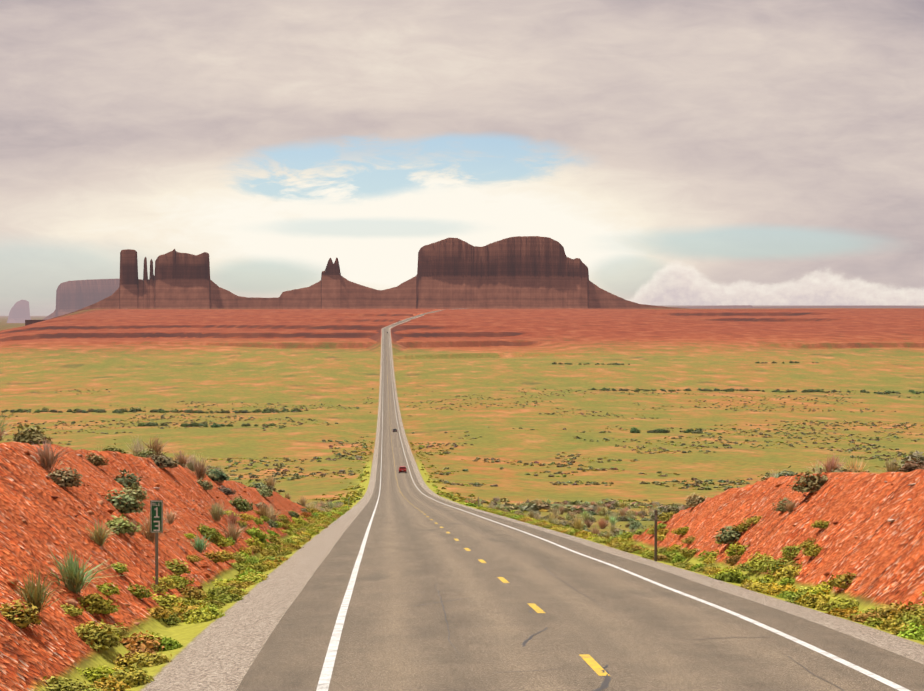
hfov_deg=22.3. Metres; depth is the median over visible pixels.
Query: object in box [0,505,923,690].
verge shrubs
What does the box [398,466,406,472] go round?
red suv
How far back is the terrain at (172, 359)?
986.17 m
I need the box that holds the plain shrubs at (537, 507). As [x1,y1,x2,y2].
[0,388,923,513]
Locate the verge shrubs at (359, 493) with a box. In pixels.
[304,441,516,508]
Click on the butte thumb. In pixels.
(19, 312)
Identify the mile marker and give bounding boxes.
[150,500,162,586]
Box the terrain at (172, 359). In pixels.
[0,305,923,690]
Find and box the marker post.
[654,510,657,560]
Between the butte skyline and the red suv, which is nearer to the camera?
the red suv
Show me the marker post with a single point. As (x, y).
(655, 543)
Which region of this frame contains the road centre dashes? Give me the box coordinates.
[386,345,609,675]
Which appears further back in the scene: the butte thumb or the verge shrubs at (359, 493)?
the butte thumb
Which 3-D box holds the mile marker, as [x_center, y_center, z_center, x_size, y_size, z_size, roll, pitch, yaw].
[-6.582,4.548,50.625,0.270,2.420,0.056,0,1,-6]
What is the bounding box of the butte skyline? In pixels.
[25,236,688,325]
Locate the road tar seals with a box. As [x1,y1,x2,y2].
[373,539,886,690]
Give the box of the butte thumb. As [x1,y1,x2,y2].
[7,300,30,322]
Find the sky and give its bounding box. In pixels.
[0,0,923,315]
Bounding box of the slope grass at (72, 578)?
[0,416,900,613]
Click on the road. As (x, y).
(644, 636)
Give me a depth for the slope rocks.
57.75 m
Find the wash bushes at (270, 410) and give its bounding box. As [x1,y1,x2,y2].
[1,361,923,433]
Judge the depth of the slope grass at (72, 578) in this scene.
79.10 m
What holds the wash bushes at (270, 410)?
on the terrain at (172, 359)
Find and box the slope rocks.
[6,444,915,624]
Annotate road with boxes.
[236,308,923,690]
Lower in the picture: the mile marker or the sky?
the mile marker
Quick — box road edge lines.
[316,320,909,690]
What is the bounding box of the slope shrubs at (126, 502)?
[11,423,923,544]
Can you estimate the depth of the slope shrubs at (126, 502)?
70.13 m

